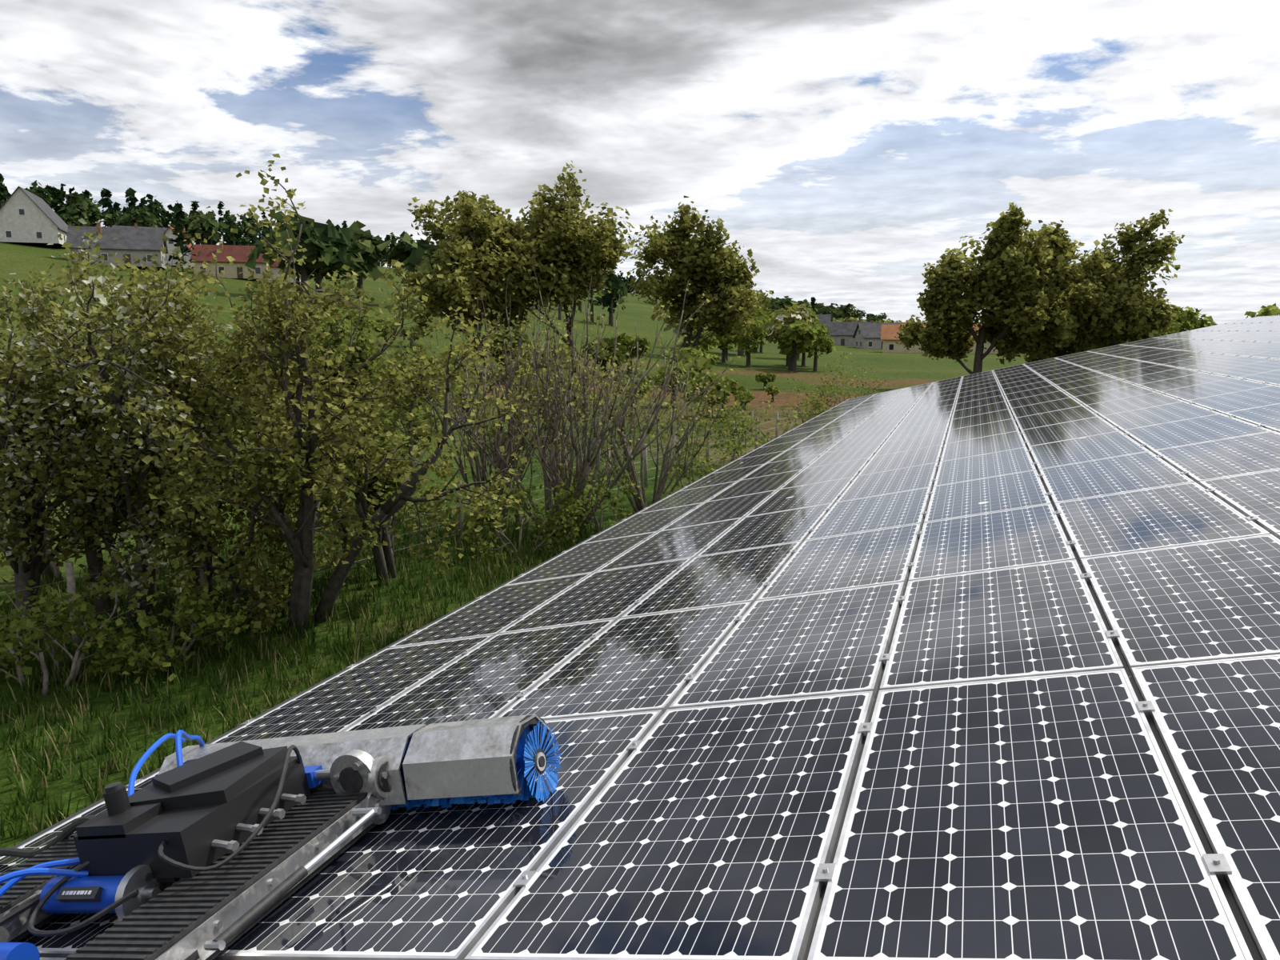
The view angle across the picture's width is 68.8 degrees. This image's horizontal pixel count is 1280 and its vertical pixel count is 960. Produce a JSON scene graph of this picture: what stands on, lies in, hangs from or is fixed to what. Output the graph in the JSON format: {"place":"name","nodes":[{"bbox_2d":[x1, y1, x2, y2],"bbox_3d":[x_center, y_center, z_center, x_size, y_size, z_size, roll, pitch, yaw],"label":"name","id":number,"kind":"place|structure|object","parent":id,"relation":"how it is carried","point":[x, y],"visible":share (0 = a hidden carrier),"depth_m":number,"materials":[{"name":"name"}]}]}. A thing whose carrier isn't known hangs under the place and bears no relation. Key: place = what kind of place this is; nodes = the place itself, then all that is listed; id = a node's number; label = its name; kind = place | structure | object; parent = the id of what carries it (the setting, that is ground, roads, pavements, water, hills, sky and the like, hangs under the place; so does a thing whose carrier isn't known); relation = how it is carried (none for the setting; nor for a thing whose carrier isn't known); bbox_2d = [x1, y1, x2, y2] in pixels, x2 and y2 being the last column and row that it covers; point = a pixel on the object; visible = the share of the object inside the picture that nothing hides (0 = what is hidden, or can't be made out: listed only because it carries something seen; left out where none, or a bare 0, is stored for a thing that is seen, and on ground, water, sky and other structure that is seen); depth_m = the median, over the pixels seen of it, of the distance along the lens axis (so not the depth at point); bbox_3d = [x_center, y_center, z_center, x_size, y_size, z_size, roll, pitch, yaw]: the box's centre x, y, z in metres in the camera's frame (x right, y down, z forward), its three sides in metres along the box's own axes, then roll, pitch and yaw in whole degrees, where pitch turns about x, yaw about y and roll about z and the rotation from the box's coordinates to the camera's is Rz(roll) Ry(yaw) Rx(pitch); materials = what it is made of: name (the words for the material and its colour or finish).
{"place":"outdoors","nodes":[
{"label":"outdoors","id":0,"kind":"place"},
{"bbox_2d":[0,241,1127,847],"bbox_3d":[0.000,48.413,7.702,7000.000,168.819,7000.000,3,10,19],"label":"ground","id":1,"kind":"structure","parent":0,"point":[895,371],"depth_m":36.82,"materials":[{"name":"green plant"}]},
{"bbox_2d":[0,185,67,246],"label":"house","id":2,"kind":"structure","parent":1,"relation":"on","point":[26,216],"depth_m":185.22,"materials":[{"name":"paint"}]},
{"bbox_2d":[0,268,115,583],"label":"tree","id":3,"kind":"object","parent":1,"relation":"on","point":[51,567],"visible":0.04,"depth_m":19.98,"materials":[{"name":"green plant"}]},
{"bbox_2d":[0,572,166,695],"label":"shrub","id":4,"kind":"object","parent":1,"relation":"on","point":[19,624],"visible":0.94,"depth_m":14.47,"materials":[{"name":"green plant"}]},
{"bbox_2d":[0,267,171,637],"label":"tree","id":5,"kind":"object","parent":1,"relation":"on","point":[20,498],"visible":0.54,"depth_m":16.50,"materials":[{"name":"green plant"}]},
{"bbox_2d":[66,222,167,269],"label":"house","id":6,"kind":"structure","parent":1,"relation":"on","point":[140,243],"depth_m":167.56,"materials":[{"name":"stone"}]},
{"bbox_2d":[112,223,167,231],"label":"house","id":7,"kind":"structure","parent":1,"relation":"on","point":[135,226],"depth_m":220.54,"materials":[{"name":"stone"}]},
{"bbox_2d":[4,217,276,625],"bbox_3d":[-9.039,-0.925,17.609,5.429,7.884,8.398,-9,13,-44],"label":"tree","id":8,"kind":"object","parent":1,"relation":"on","point":[96,366],"visible":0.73,"depth_m":15.67,"materials":[{"name":"green plant"}]},
{"bbox_2d":[62,570,253,683],"bbox_3d":[-7.767,2.432,15.512,2.412,1.774,3.136,3,10,19],"label":"shrub","id":9,"kind":"object","parent":1,"relation":"on","point":[194,612],"visible":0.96,"depth_m":15.06,"materials":[{"name":"green plant"}]},
{"bbox_2d":[0,256,345,633],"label":"tree","id":10,"kind":"object","parent":1,"relation":"on","point":[262,602],"visible":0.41,"depth_m":16.96,"materials":[{"name":"green plant"}]},
{"bbox_2d":[164,226,191,265],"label":"house","id":11,"kind":"structure","parent":1,"relation":"on","point":[170,244],"depth_m":187.08,"materials":[{"name":"white paint"}]},
{"bbox_2d":[190,240,269,279],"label":"house","id":12,"kind":"structure","parent":1,"relation":"on","point":[239,254],"depth_m":177.11,"materials":[{"name":"beige stone"}]},
{"bbox_2d":[251,259,300,283],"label":"house","id":13,"kind":"structure","parent":1,"relation":"on","point":[274,271],"depth_m":181.83,"materials":[{"name":"grey paint"}]},
{"bbox_2d":[241,257,355,563],"bbox_3d":[-7.706,-1.412,21.254,2.352,7.380,4.936,-7,12,-39],"label":"tree","id":14,"kind":"object","parent":1,"relation":"on","point":[326,502],"visible":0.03,"depth_m":21.90,"materials":[{"name":"green plant"}]},
{"bbox_2d":[0,496,622,847],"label":"grass tufts","id":15,"kind":"object","parent":1,"relation":"on","point":[110,763],"visible":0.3,"depth_m":15.74,"materials":[{"name":"green plant"}]},
{"bbox_2d":[104,153,528,634],"bbox_3d":[-5.617,-1.336,17.108,7.193,8.614,6.033,-7,12,-39],"label":"tree","id":16,"kind":"object","parent":1,"relation":"on","point":[308,432],"visible":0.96,"depth_m":16.39,"materials":[{"name":"green plant"}]},
{"bbox_2d":[24,180,650,294],"bbox_3d":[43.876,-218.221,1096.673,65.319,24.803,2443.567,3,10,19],"label":"trees","id":17,"kind":"object","parent":1,"relation":"on","point":[39,192],"depth_m":401.73,"materials":[{"name":"green plant"}]},
{"bbox_2d":[292,290,447,586],"bbox_3d":[-6.194,-0.897,20.858,3.229,6.575,3.186,8,12,39],"label":"tree","id":18,"kind":"object","parent":1,"relation":"on","point":[383,558],"visible":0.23,"depth_m":20.05,"materials":[{"name":"green plant"}]},
{"bbox_2d":[0,407,796,659],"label":"fence","id":19,"kind":"object","parent":1,"relation":"on","point":[70,577],"visible":0.24,"depth_m":22.93,"materials":[{"name":"brown wood"}]},
{"bbox_2d":[0,173,798,302],"bbox_3d":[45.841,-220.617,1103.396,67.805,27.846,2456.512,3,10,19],"label":"trees","id":20,"kind":"object","parent":1,"relation":"on","point":[58,196],"visible":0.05,"depth_m":379.66,"materials":[{"name":"green plant"}]},
{"bbox_2d":[388,190,543,360],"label":"tree","id":21,"kind":"object","parent":1,"relation":"on","point":[470,265],"visible":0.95,"depth_m":79.20,"materials":[{"name":"green plant"}]},
{"bbox_2d":[58,191,887,324],"bbox_3d":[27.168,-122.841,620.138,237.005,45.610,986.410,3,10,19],"label":"hill trees","id":22,"kind":"object","parent":1,"relation":"on","point":[354,247],"visible":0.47,"depth_m":158.90,"materials":[{"name":"green plant"}]},
{"bbox_2d":[365,269,582,527],"bbox_3d":[-4.437,-2.035,25.895,5.299,7.109,6.576,3,10,19],"label":"hazel","id":23,"kind":"object","parent":1,"relation":"on","point":[510,449],"visible":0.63,"depth_m":25.70,"materials":[{"name":"green plant"}]},
{"bbox_2d":[166,204,815,326],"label":"trees","id":24,"kind":"object","parent":1,"relation":"on","point":[178,216],"visible":0.28,"depth_m":199.29,"materials":[{"name":"green plant"}]},
{"bbox_2d":[453,476,591,562],"bbox_3d":[-3.041,1.273,23.470,3.089,2.623,2.546,-6,11,-35],"label":"shrub","id":25,"kind":"object","parent":1,"relation":"on","point":[563,529],"visible":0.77,"depth_m":23.36,"materials":[{"name":"green plant"}]},
{"bbox_2d":[481,160,636,372],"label":"tree","id":26,"kind":"object","parent":1,"relation":"on","point":[576,249],"visible":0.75,"depth_m":84.08,"materials":[{"name":"green plant"}]},
{"bbox_2d":[395,263,740,536],"bbox_3d":[-1.902,-1.991,25.027,7.204,7.350,6.668,-9,13,-44],"label":"hazel","id":27,"kind":"object","parent":1,"relation":"on","point":[550,465],"visible":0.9,"depth_m":24.88,"materials":[{"name":"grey plant"}]},
{"bbox_2d":[553,448,674,532],"bbox_3d":[-1.003,0.439,25.476,3.219,2.320,3.561,-5,11,-31],"label":"shrub","id":28,"kind":"object","parent":1,"relation":"on","point":[582,497],"visible":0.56,"depth_m":25.42,"materials":[{"name":"green plant"}]},
{"bbox_2d":[560,313,729,512],"bbox_3d":[0.683,-1.965,28.648,5.462,6.137,5.421,3,10,19],"label":"hazel","id":29,"kind":"object","parent":1,"relation":"on","point":[638,505],"visible":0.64,"depth_m":28.09,"materials":[{"name":"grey plant"}]},
{"bbox_2d":[622,195,774,352],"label":"tree","id":30,"kind":"object","parent":1,"relation":"on","point":[721,275],"visible":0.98,"depth_m":92.35,"materials":[{"name":"green plant"}]},
{"bbox_2d":[646,395,754,487],"bbox_3d":[2.489,-1.002,30.658,4.209,3.469,3.375,-7,11,-37],"label":"shrub","id":31,"kind":"object","parent":1,"relation":"on","point":[739,447],"visible":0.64,"depth_m":30.45,"materials":[{"name":"green plant"}]},
{"bbox_2d":[695,389,808,458],"bbox_3d":[4.513,-1.992,37.123,3.882,3.292,4.382,-8,12,-43],"label":"shrub","id":32,"kind":"object","parent":1,"relation":"on","point":[726,415],"visible":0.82,"depth_m":36.85,"materials":[{"name":"green plant"}]},
{"bbox_2d":[761,372,854,423],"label":"shrub","id":33,"kind":"object","parent":1,"relation":"on","point":[815,406],"visible":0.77,"depth_m":47.68,"materials":[{"name":"green plant"}]},
{"bbox_2d":[816,314,831,328],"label":"house","id":34,"kind":"structure","parent":1,"relation":"on","point":[825,318],"depth_m":287.87,"materials":[{"name":"stone"}]},
{"bbox_2d":[372,301,1279,442],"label":"hedge trees","id":35,"kind":"object","parent":1,"relation":"on","point":[1187,320],"depth_m":96.83,"materials":[{"name":"green plant"}]},
{"bbox_2d":[823,319,869,346],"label":"house","id":36,"kind":"structure","parent":1,"relation":"on","point":[842,333],"depth_m":244.48,"materials":[{"name":"stone"}]},
{"bbox_2d":[804,346,889,403],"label":"shrub","id":37,"kind":"object","parent":1,"relation":"on","point":[847,382],"visible":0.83,"depth_m":59.63,"materials":[{"name":"green plant"}]},
{"bbox_2d":[852,320,900,348],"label":"house","id":38,"kind":"structure","parent":1,"relation":"on","point":[866,336],"depth_m":227.82,"materials":[{"name":"stone"}]},
{"bbox_2d":[893,320,923,323],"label":"house","id":39,"kind":"structure","parent":1,"relation":"on","point":[906,322],"depth_m":294.92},
{"bbox_2d":[880,320,1009,353],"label":"house","id":40,"kind":"structure","parent":1,"relation":"on","point":[889,332],"depth_m":194.32,"materials":[{"name":"beige stone"}]},
{"bbox_2d":[894,202,1075,374],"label":"tree","id":41,"kind":"object","parent":1,"relation":"on","point":[1027,296],"visible":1,"depth_m":82.32,"materials":[{"name":"green plant"}]},
{"bbox_2d":[989,228,1131,364],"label":"tree","id":42,"kind":"object","parent":1,"relation":"on","point":[1078,300],"visible":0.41,"depth_m":83.27,"materials":[{"name":"green plant"}]},
{"bbox_2d":[1011,208,1184,363],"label":"tree","id":43,"kind":"object","parent":1,"relation":"on","point":[1136,314],"visible":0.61,"depth_m":85.11,"materials":[{"name":"green plant"}]},
{"bbox_2d":[0,0,1279,324],"label":"sky","id":44,"kind":"structure","parent":0,"point":[846,145],"materials":[{"name":"white"}]},
{"bbox_3d":[6.292,0.658,12.625,10.908,5.898,30.700,3,10,19],"label":"barn","id":45,"kind":"object","parent":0,"visible":0},
{"bbox_2d":[11,315,1273,959],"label":"mounting rails","id":46,"kind":"object","parent":45,"relation":"on","point":[1218,865],"visible":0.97,"depth_m":3.42,"materials":[{"name":"grey metal"}]},
{"bbox_2d":[0,315,1279,959],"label":"solar panels","id":47,"kind":"object","parent":46,"relation":"on","point":[1015,793],"visible":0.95,"depth_m":3.32,"materials":[{"name":"black glass"}]},
{"bbox_2d":[0,713,560,959],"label":"cleaning robot","id":48,"kind":"object","parent":47,"relation":"on","point":[202,850],"visible":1,"depth_m":2.90,"materials":[{"name":"metal"}]}
]}

